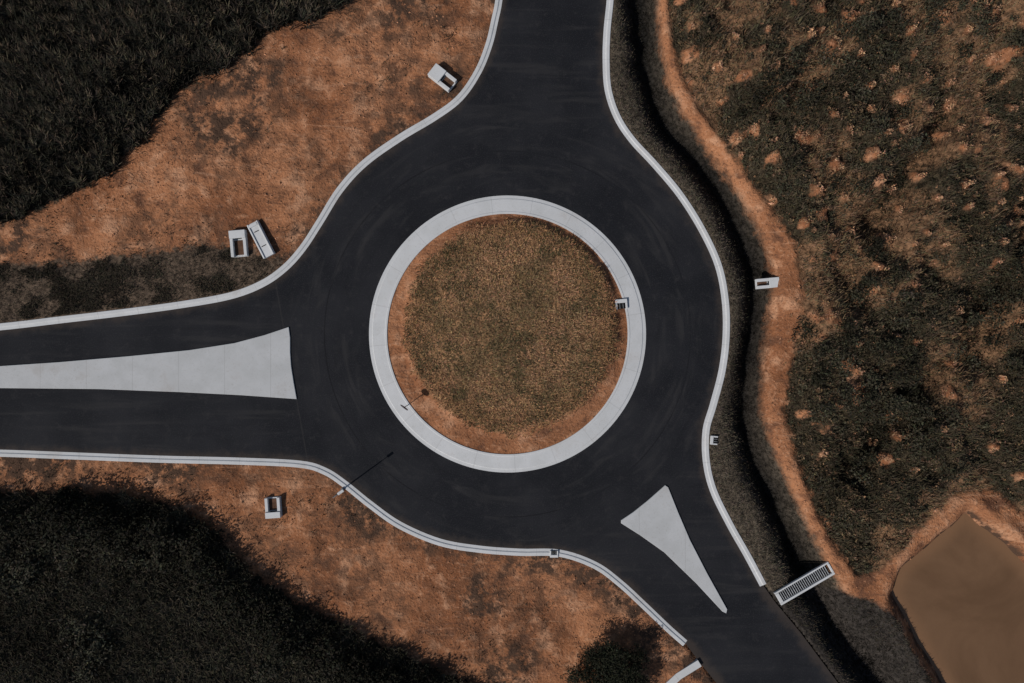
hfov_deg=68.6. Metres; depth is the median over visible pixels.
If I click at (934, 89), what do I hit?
scrub grass
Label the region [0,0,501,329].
kerb
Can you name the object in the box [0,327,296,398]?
traffic island
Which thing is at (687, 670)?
kerb
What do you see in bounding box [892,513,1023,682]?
pond water
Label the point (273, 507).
concrete headwall
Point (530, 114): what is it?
road
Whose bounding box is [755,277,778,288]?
concrete headwall
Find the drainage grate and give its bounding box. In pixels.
[774,561,834,604]
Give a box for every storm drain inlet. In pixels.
[550,550,557,557]
[615,299,627,308]
[710,435,717,444]
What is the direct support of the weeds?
on the ground at (240, 106)
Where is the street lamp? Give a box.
[333,487,344,497]
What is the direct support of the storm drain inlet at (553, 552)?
on the ground at (240, 106)
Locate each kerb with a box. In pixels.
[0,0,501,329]
[0,450,686,645]
[603,0,765,585]
[666,658,700,682]
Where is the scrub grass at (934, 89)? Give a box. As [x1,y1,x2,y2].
[666,0,1023,574]
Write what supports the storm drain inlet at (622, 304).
on the roundabout island at (506, 335)
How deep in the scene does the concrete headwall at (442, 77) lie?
74.18 m
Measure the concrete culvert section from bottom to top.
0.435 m
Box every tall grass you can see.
[0,0,351,224]
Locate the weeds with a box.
[0,2,700,682]
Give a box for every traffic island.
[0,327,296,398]
[621,485,726,612]
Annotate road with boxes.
[0,0,837,682]
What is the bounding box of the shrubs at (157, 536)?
[0,484,469,682]
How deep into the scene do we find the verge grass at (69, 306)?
74.87 m
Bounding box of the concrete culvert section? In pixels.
[247,220,274,258]
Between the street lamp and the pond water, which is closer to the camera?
the street lamp
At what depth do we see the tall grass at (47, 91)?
73.34 m
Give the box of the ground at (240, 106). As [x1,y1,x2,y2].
[0,0,1023,682]
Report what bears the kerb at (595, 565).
on the ground at (240, 106)
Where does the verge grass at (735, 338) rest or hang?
on the ground at (240, 106)
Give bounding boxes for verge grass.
[0,245,276,320]
[611,0,932,682]
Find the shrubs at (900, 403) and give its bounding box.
[673,0,1023,573]
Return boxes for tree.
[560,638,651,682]
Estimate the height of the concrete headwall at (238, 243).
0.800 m
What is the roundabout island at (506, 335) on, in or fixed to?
on the road
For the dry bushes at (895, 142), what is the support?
on the ground at (240, 106)
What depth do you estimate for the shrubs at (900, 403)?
73.00 m
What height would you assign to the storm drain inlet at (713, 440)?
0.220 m
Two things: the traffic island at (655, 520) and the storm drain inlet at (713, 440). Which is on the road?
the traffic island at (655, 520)
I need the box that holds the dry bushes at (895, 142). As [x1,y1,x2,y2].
[673,0,1023,569]
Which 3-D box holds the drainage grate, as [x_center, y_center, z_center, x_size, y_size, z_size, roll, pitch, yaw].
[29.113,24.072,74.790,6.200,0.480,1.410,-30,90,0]
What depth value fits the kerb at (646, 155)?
74.91 m
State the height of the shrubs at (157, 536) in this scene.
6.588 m
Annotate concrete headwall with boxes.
[228,229,248,257]
[264,496,281,518]
[428,63,456,92]
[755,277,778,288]
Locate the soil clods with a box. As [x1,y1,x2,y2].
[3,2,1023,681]
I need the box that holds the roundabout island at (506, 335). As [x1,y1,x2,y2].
[369,195,645,472]

